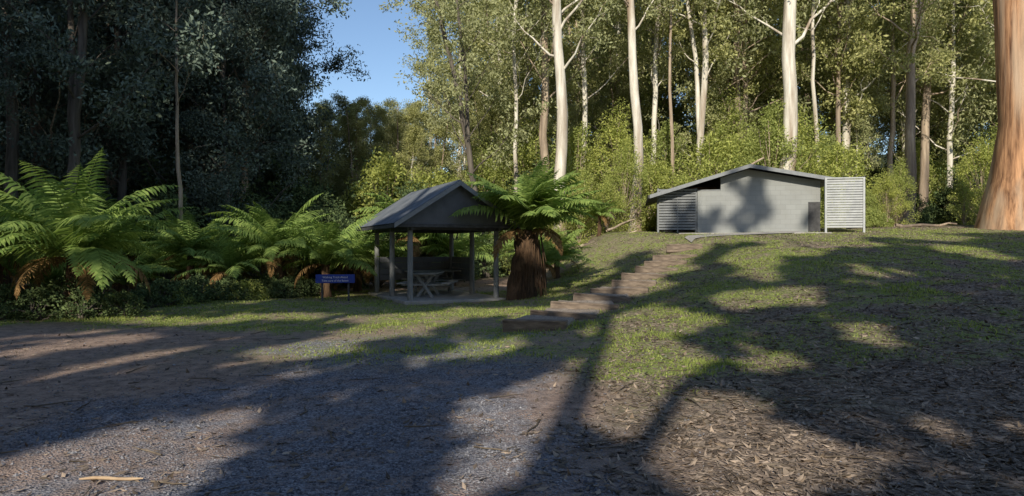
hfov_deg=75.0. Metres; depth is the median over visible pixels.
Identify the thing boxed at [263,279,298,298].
shrub
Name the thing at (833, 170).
shrub
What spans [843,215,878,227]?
shrub
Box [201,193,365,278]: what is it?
tree fern
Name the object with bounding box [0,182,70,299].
tree fern
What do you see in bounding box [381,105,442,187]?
eucalyptus tree
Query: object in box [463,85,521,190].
eucalyptus tree
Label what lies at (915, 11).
eucalyptus tree
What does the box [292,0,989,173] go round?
sky
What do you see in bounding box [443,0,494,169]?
eucalyptus tree
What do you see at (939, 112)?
eucalyptus tree
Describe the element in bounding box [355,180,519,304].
picnic shelter
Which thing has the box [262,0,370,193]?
eucalyptus tree
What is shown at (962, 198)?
shrub
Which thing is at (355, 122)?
eucalyptus tree
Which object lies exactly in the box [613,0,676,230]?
eucalyptus tree
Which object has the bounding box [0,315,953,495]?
gravel
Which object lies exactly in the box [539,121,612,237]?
shrub
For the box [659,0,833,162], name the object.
eucalyptus tree
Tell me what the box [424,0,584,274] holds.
eucalyptus tree
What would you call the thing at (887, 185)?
shrub
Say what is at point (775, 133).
shrub
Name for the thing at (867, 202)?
shrub
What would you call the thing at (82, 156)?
eucalyptus tree
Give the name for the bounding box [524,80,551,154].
eucalyptus tree
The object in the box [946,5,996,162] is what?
eucalyptus tree
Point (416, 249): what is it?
tree fern
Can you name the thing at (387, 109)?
eucalyptus tree
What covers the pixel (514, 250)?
shrub
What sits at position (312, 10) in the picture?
eucalyptus tree
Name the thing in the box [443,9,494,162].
eucalyptus tree
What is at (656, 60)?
eucalyptus tree
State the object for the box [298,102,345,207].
eucalyptus tree
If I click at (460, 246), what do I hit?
tree fern
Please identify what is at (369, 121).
eucalyptus tree
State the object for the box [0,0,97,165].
eucalyptus tree
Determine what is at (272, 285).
shrub
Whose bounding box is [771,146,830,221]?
shrub
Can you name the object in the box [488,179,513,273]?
shrub
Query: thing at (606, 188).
shrub
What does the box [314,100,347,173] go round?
eucalyptus tree
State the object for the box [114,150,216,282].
shrub
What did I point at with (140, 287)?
shrub
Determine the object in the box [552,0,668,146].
eucalyptus tree
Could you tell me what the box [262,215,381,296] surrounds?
tree fern
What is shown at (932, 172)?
shrub
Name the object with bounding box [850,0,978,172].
eucalyptus tree
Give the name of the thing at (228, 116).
eucalyptus tree
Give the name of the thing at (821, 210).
shrub
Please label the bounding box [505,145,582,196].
shrub
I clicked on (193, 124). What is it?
eucalyptus tree
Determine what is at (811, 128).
shrub
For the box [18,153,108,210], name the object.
shrub
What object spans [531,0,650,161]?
eucalyptus tree
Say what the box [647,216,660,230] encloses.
shrub
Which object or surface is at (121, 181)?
eucalyptus tree
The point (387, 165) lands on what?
shrub
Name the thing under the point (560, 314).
timber steps
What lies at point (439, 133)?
eucalyptus tree
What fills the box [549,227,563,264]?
shrub
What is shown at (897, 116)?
eucalyptus tree
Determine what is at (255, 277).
shrub
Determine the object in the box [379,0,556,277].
eucalyptus tree
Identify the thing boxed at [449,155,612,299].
tree fern
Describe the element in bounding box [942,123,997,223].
shrub
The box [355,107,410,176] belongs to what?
eucalyptus tree
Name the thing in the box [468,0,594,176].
eucalyptus tree
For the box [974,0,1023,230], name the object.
eucalyptus tree
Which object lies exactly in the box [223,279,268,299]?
shrub
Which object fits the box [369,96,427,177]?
eucalyptus tree
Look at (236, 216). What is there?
shrub
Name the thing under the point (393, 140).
eucalyptus tree
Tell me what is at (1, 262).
tree fern
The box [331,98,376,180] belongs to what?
eucalyptus tree
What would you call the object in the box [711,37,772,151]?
eucalyptus tree
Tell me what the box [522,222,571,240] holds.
shrub
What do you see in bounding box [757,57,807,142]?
eucalyptus tree
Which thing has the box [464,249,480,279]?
shrub
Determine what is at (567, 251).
tree fern
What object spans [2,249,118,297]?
tree fern
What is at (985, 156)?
shrub
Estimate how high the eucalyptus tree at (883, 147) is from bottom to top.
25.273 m
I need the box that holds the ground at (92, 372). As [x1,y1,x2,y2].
[0,154,1023,495]
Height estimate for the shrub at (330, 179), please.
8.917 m
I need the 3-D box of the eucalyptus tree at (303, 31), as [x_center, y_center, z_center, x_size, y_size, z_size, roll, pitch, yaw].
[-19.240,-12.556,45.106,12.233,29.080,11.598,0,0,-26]
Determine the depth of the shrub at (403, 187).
35.76 m
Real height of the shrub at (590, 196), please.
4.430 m
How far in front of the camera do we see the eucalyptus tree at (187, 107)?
38.79 m
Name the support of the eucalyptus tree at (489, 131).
on the ground at (92, 372)
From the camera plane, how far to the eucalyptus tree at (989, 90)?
48.57 m
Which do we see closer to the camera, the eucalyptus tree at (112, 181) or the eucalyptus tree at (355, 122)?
the eucalyptus tree at (112, 181)
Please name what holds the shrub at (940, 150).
on the ground at (92, 372)
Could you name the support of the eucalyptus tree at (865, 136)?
on the ground at (92, 372)
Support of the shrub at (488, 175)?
on the ground at (92, 372)
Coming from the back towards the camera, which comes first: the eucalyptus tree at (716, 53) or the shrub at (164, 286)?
the eucalyptus tree at (716, 53)
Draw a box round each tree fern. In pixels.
[0,146,183,318]
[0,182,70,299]
[0,222,35,286]
[1,183,100,284]
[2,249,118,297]
[27,191,198,292]
[65,241,186,292]
[118,214,256,280]
[122,208,251,279]
[168,230,290,287]
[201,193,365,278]
[211,205,334,280]
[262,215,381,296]
[285,212,406,289]
[302,220,420,291]
[352,191,478,287]
[400,232,512,285]
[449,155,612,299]
[491,230,576,264]
[510,239,578,288]
[538,229,595,278]
[574,195,625,236]
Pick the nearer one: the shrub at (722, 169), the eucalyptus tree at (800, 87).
the shrub at (722, 169)
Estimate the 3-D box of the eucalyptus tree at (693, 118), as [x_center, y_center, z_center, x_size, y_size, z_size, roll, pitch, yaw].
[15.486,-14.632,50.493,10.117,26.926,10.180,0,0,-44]
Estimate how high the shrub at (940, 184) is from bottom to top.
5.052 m
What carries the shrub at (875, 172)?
on the ground at (92, 372)
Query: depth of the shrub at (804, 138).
37.35 m
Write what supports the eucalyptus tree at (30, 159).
on the ground at (92, 372)
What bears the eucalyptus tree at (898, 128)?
on the ground at (92, 372)
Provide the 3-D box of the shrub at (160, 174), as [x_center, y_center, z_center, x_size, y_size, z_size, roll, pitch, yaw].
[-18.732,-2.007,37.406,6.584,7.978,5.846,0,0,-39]
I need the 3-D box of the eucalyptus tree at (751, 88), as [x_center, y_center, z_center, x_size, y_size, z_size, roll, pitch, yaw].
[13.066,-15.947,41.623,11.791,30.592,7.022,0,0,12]
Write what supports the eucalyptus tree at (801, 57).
on the ground at (92, 372)
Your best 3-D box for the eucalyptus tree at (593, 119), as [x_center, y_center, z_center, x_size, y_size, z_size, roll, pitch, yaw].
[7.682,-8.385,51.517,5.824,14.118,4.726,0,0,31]
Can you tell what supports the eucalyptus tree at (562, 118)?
on the ground at (92, 372)
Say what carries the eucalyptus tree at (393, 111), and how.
on the ground at (92, 372)
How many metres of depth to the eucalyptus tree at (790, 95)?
35.01 m
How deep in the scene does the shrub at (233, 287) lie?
20.27 m
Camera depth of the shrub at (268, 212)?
29.66 m
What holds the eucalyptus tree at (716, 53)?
on the ground at (92, 372)
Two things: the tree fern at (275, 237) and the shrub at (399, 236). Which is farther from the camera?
the shrub at (399, 236)
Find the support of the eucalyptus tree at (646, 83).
on the ground at (92, 372)
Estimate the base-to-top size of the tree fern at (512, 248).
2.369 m
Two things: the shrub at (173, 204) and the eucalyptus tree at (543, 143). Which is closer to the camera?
the shrub at (173, 204)
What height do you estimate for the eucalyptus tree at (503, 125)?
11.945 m
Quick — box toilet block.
[644,164,864,233]
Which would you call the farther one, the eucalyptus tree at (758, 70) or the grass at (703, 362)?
the eucalyptus tree at (758, 70)
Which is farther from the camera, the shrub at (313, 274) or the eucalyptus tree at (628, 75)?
the eucalyptus tree at (628, 75)
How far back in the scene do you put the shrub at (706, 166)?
36.09 m
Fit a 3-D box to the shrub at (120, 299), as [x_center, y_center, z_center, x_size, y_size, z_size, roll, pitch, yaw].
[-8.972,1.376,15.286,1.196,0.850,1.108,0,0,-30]
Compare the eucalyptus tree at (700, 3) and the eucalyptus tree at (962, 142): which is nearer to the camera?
the eucalyptus tree at (700, 3)
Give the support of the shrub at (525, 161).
on the ground at (92, 372)
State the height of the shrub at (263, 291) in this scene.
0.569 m
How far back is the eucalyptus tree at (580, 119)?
45.97 m
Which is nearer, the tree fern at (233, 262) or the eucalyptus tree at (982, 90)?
the tree fern at (233, 262)
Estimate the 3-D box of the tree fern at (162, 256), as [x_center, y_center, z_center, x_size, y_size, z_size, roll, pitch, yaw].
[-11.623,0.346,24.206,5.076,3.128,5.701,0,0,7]
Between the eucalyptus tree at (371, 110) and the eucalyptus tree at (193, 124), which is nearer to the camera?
the eucalyptus tree at (193, 124)
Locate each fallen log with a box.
[606,219,633,231]
[894,222,956,227]
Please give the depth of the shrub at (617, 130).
36.91 m
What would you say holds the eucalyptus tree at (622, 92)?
on the ground at (92, 372)
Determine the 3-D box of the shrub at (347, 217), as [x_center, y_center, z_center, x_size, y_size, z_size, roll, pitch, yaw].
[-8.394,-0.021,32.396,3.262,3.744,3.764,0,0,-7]
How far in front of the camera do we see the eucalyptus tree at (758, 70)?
46.13 m
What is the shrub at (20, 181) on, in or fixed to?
on the ground at (92, 372)
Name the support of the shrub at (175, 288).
on the ground at (92, 372)
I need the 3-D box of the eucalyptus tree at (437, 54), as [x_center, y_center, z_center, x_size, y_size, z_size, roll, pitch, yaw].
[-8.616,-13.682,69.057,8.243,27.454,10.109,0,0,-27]
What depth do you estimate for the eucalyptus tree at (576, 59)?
68.57 m
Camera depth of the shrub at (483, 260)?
35.49 m
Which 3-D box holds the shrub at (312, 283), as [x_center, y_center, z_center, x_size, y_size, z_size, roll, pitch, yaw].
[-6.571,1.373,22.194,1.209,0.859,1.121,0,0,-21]
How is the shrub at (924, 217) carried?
on the ground at (92, 372)
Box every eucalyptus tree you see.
[0,0,54,158]
[0,0,61,288]
[0,0,65,184]
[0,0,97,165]
[0,0,184,283]
[0,0,220,201]
[0,0,221,289]
[0,4,180,184]
[0,14,98,192]
[11,0,320,283]
[18,0,338,183]
[18,44,183,184]
[22,0,173,213]
[80,0,321,271]
[105,0,232,279]
[135,0,316,236]
[140,0,355,201]
[150,0,353,204]
[153,7,323,202]
[168,4,327,197]
[233,15,350,191]
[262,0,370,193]
[269,1,340,191]
[273,101,303,207]
[292,65,321,155]
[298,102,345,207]
[307,99,340,158]
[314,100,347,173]
[322,106,375,213]
[330,90,381,215]
[330,100,366,199]
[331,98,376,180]
[337,101,387,212]
[338,96,379,167]
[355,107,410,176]
[367,101,406,184]
[368,100,413,162]
[368,106,398,172]
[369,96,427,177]
[371,100,396,143]
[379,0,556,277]
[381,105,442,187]
[394,103,431,181]
[399,0,458,181]
[403,102,433,186]
[407,0,487,182]
[417,94,467,184]
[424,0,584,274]
[428,0,580,150]
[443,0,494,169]
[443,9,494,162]
[443,77,484,185]
[460,0,524,145]
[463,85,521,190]
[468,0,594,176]
[472,62,512,181]
[479,69,536,181]
[483,0,553,135]
[487,101,539,174]
[488,0,623,243]
[489,0,624,176]
[520,39,590,174]
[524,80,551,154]
[529,53,599,171]
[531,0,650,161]
[533,1,658,164]
[539,13,606,141]
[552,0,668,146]
[552,0,687,217]
[564,0,716,152]
[580,54,632,225]
[585,0,676,140]
[588,0,694,150]
[588,29,663,216]
[608,0,740,176]
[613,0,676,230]
[614,0,694,214]
[624,0,721,187]
[644,55,693,173]
[645,0,746,173]
[645,0,829,134]
[652,0,781,146]
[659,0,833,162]
[698,0,808,142]
[709,0,853,170]
[710,23,765,139]
[711,0,832,137]
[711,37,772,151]
[719,27,782,149]
[724,7,777,137]
[748,0,840,202]
[750,0,898,141]
[757,0,926,164]
[757,3,834,119]
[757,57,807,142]
[768,8,841,131]
[778,0,955,166]
[805,36,878,179]
[810,71,854,150]
[817,1,887,161]
[818,0,984,222]
[823,28,899,180]
[827,2,905,181]
[831,88,884,188]
[848,0,963,224]
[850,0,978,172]
[861,0,992,159]
[864,0,996,224]
[871,1,990,136]
[871,43,935,148]
[875,39,945,142]
[877,0,992,223]
[880,0,995,88]
[894,0,993,171]
[895,6,997,148]
[915,36,965,173]
[930,35,993,172]
[937,0,997,119]
[940,89,988,167]
[942,0,997,136]
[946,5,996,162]
[966,7,996,138]
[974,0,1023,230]
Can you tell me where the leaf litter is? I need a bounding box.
[0,225,1023,495]
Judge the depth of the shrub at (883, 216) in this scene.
30.42 m
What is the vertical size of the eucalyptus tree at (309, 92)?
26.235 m
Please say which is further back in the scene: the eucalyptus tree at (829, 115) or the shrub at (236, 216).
the eucalyptus tree at (829, 115)
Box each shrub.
[0,174,41,284]
[0,282,45,319]
[0,287,65,320]
[2,282,60,301]
[8,306,27,318]
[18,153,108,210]
[27,265,134,313]
[49,288,118,320]
[78,171,142,210]
[93,290,149,317]
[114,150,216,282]
[121,188,225,284]
[126,282,150,301]
[127,140,215,225]
[130,289,167,307]
[132,278,186,306]
[134,195,214,282]
[142,279,190,306]
[157,279,198,303]
[159,279,206,304]
[165,285,196,304]
[176,273,223,301]
[198,192,275,277]
[210,178,284,277]
[211,272,258,299]
[215,276,245,295]
[216,204,295,277]
[218,283,248,300]
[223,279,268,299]
[233,147,335,225]
[246,274,265,286]
[250,286,269,298]
[252,272,280,297]
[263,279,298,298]
[264,280,292,298]
[269,275,309,298]
[270,278,301,297]
[276,173,347,224]
[280,201,341,225]
[289,274,316,296]
[291,258,322,278]
[292,225,345,287]
[297,207,361,276]
[299,277,333,296]
[314,157,339,198]
[320,210,364,227]
[334,194,361,220]
[336,219,397,283]
[337,149,420,222]
[338,145,425,223]
[340,230,406,288]
[383,182,459,282]
[390,177,431,200]
[404,165,456,254]
[434,232,500,274]
[435,252,481,282]
[442,166,467,182]
[449,135,513,273]
[455,233,487,277]
[456,233,506,276]
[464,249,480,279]
[481,131,533,273]
[487,193,514,274]
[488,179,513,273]
[498,115,589,262]
[501,227,552,268]
[503,230,575,259]
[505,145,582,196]
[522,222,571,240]
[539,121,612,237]
[549,167,609,245]
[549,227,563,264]
[550,149,597,239]
[571,125,611,187]
[579,97,656,232]
[585,177,630,231]
[590,172,612,230]
[591,135,653,231]
[619,118,694,226]
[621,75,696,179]
[625,158,689,229]
[626,216,651,230]
[628,158,659,218]
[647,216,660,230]
[674,129,745,185]
[683,83,753,179]
[711,158,740,174]
[722,133,772,166]
[726,99,838,226]
[758,93,850,227]
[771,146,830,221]
[797,104,845,212]
[802,138,889,226]
[810,135,864,218]
[820,184,848,227]
[836,188,887,225]
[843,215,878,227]
[861,208,894,227]
[864,161,886,202]
[865,210,892,227]
[868,157,921,226]
[869,168,911,226]
[871,125,969,204]
[876,140,946,222]
[878,141,901,177]
[891,193,934,223]
[915,205,945,223]
[917,160,944,221]
[923,163,986,224]
[924,187,976,224]
[929,156,961,222]
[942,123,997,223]
[943,175,980,225]
[947,130,993,224]
[965,174,988,224]
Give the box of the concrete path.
[685,231,800,241]
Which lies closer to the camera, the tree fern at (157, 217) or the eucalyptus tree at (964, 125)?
the tree fern at (157, 217)
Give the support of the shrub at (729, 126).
on the ground at (92, 372)
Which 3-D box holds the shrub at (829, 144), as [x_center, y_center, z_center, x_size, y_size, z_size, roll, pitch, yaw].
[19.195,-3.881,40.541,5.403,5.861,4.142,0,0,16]
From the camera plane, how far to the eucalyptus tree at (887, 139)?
84.13 m
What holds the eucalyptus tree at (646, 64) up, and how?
on the ground at (92, 372)
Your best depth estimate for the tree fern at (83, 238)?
14.51 m
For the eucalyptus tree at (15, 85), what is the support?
on the ground at (92, 372)
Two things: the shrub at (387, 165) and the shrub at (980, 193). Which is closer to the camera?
the shrub at (980, 193)
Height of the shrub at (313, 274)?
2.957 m
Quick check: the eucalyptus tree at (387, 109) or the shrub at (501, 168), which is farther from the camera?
the eucalyptus tree at (387, 109)
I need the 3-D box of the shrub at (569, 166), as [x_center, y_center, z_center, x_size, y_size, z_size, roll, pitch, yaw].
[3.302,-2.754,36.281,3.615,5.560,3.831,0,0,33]
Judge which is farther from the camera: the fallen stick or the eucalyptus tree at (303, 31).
the eucalyptus tree at (303, 31)
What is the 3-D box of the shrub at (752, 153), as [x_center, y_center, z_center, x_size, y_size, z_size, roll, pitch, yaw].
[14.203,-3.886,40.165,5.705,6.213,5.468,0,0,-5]
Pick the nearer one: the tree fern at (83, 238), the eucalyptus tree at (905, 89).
the tree fern at (83, 238)
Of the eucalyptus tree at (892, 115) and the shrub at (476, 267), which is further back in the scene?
the eucalyptus tree at (892, 115)
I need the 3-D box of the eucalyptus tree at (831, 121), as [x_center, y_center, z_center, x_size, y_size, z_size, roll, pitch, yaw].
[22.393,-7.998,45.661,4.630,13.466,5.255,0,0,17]
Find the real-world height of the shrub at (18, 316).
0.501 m
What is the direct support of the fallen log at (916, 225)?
on the ground at (92, 372)
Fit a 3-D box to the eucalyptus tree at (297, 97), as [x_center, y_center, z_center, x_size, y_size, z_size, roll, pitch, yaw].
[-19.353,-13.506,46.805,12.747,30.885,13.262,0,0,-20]
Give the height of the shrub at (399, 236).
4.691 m
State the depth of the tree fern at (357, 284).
24.02 m
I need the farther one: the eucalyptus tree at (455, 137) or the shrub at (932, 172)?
the eucalyptus tree at (455, 137)
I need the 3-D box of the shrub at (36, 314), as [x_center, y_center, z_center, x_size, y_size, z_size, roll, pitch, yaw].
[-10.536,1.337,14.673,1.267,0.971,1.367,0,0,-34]
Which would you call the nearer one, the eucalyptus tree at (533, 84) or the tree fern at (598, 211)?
the tree fern at (598, 211)
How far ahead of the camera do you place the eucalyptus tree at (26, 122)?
35.83 m
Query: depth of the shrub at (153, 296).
17.79 m
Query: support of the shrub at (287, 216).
on the ground at (92, 372)
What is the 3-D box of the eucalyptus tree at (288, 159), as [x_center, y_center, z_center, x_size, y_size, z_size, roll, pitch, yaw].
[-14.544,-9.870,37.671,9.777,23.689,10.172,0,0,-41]
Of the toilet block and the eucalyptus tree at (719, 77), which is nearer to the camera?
the toilet block
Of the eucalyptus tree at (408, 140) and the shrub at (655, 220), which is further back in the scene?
the eucalyptus tree at (408, 140)
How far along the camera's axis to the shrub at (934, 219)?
42.02 m
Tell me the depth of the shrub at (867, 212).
30.34 m
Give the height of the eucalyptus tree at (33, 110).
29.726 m
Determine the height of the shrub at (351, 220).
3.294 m
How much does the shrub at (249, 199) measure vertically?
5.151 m
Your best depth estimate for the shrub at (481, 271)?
33.70 m
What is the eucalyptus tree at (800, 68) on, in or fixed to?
on the ground at (92, 372)
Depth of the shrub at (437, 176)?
38.56 m
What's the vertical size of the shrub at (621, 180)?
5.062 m
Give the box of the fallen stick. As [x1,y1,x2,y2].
[79,476,143,480]
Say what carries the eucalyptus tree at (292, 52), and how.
on the ground at (92, 372)
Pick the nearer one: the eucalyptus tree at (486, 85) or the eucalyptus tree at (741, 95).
the eucalyptus tree at (741, 95)
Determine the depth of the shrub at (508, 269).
37.97 m
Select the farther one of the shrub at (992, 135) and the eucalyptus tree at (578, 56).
the eucalyptus tree at (578, 56)
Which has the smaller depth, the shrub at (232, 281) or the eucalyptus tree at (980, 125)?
the shrub at (232, 281)
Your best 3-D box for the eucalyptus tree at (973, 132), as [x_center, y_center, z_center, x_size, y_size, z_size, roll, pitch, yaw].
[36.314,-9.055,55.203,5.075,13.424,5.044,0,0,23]
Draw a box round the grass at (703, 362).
[0,228,1023,405]
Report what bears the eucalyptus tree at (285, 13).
on the ground at (92, 372)
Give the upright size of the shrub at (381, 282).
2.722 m
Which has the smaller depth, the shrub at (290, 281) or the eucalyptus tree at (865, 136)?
the shrub at (290, 281)
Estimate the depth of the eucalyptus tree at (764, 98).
50.99 m
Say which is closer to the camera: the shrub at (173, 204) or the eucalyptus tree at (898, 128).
the shrub at (173, 204)
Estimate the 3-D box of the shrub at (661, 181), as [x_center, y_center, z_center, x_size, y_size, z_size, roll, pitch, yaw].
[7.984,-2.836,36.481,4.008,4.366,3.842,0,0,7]
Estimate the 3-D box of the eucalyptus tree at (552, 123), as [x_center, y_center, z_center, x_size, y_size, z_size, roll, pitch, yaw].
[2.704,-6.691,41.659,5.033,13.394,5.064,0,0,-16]
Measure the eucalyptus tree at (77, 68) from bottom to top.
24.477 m
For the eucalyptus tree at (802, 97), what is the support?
on the ground at (92, 372)
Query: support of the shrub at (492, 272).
on the ground at (92, 372)
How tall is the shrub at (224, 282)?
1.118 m
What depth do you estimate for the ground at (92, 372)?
7.42 m
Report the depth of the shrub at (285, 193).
36.31 m
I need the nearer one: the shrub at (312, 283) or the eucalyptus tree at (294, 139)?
the shrub at (312, 283)
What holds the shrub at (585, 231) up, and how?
on the ground at (92, 372)
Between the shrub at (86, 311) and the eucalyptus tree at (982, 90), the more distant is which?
the eucalyptus tree at (982, 90)
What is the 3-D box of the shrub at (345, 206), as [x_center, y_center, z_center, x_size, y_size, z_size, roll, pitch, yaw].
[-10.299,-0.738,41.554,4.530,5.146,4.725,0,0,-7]
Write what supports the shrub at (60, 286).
on the ground at (92, 372)
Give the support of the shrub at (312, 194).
on the ground at (92, 372)
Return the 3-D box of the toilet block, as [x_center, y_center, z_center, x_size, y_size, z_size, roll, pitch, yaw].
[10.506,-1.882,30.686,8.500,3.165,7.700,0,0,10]
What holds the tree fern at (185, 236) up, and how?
on the ground at (92, 372)
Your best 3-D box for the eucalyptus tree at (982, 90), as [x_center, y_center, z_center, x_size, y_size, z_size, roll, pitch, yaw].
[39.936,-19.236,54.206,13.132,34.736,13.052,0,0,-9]
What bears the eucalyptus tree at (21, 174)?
on the ground at (92, 372)
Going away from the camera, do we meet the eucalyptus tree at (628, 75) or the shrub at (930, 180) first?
the shrub at (930, 180)
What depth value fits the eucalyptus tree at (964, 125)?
55.42 m
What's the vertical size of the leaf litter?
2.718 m
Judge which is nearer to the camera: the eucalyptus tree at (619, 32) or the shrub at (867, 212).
the shrub at (867, 212)
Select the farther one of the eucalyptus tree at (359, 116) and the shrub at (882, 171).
the shrub at (882, 171)
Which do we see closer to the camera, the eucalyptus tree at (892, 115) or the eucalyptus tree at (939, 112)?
the eucalyptus tree at (892, 115)
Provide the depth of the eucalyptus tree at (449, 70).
59.04 m
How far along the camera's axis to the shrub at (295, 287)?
21.39 m
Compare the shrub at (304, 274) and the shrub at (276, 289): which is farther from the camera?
the shrub at (304, 274)
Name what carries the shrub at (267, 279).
on the ground at (92, 372)
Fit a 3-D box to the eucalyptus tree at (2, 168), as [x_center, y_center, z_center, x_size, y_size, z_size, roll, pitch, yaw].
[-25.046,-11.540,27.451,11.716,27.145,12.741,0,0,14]
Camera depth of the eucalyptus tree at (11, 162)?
26.09 m
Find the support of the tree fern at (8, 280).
on the ground at (92, 372)
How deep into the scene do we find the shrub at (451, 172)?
70.17 m
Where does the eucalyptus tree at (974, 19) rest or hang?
on the ground at (92, 372)
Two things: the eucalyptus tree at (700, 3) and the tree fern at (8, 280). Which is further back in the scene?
the eucalyptus tree at (700, 3)
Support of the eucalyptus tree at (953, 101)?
on the ground at (92, 372)
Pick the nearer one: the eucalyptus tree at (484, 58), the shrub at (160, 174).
the shrub at (160, 174)
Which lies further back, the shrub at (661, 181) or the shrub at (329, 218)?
the shrub at (661, 181)
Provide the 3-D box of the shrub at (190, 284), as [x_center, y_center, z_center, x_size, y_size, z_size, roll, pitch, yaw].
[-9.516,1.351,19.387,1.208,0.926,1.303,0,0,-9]
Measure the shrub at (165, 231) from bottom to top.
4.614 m
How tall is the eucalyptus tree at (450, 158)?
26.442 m
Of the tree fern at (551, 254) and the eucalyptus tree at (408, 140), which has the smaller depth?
the tree fern at (551, 254)
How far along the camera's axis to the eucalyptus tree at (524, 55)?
69.42 m
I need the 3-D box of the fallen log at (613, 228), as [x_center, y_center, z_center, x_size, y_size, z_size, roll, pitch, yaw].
[4.904,-1.026,30.085,1.736,0.599,0.115,0,0,-35]
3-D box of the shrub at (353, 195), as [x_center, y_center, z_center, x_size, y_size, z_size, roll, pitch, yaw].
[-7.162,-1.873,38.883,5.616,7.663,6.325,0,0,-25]
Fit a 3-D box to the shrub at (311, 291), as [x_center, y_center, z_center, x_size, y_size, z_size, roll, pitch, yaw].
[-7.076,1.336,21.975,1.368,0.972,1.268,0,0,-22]
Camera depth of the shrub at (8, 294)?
14.90 m
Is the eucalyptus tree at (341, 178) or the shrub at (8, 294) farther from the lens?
the eucalyptus tree at (341, 178)
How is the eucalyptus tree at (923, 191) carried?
on the ground at (92, 372)
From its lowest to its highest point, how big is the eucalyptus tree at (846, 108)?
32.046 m
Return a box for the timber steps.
[502,244,702,331]
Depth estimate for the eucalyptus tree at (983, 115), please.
58.89 m
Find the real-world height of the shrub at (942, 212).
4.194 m
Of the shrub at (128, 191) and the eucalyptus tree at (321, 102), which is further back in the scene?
the eucalyptus tree at (321, 102)
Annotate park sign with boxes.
[315,274,354,300]
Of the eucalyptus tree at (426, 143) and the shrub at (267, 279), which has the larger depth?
the eucalyptus tree at (426, 143)
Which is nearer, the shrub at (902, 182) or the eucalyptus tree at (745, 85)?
the shrub at (902, 182)
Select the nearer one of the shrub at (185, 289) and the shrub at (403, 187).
the shrub at (185, 289)
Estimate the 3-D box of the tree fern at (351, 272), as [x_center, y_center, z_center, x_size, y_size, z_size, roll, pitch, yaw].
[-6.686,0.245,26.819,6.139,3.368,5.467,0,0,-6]
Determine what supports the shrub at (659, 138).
on the ground at (92, 372)
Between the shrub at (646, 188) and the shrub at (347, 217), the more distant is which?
the shrub at (646, 188)
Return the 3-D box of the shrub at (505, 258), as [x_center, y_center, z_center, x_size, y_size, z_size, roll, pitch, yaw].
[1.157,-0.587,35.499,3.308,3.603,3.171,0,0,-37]
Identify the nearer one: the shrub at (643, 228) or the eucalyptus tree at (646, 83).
the shrub at (643, 228)
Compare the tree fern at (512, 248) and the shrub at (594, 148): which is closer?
the tree fern at (512, 248)
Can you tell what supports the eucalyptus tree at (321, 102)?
on the ground at (92, 372)
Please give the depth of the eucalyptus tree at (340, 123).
48.70 m
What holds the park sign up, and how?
on the ground at (92, 372)
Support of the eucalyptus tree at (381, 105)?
on the ground at (92, 372)
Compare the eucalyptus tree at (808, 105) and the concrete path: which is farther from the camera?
the eucalyptus tree at (808, 105)
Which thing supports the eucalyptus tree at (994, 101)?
on the ground at (92, 372)
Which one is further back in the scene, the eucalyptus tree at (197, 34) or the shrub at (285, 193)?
the shrub at (285, 193)
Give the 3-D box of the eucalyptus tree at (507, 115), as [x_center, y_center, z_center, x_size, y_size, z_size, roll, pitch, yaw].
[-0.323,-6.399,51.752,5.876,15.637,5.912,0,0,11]
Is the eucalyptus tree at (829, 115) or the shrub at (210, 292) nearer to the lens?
the shrub at (210, 292)
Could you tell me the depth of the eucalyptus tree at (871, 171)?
53.08 m
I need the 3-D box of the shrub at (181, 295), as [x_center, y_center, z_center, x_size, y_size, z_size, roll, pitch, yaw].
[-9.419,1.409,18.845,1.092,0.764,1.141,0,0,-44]
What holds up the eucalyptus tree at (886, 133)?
on the ground at (92, 372)
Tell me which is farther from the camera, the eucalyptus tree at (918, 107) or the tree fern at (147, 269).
the eucalyptus tree at (918, 107)
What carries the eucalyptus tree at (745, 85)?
on the ground at (92, 372)
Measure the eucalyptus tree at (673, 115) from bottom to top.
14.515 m
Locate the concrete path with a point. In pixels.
(689, 237)
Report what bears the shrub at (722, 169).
on the ground at (92, 372)
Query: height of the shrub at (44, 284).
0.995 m
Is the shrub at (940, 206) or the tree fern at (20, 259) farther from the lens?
the shrub at (940, 206)
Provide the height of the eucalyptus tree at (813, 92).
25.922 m

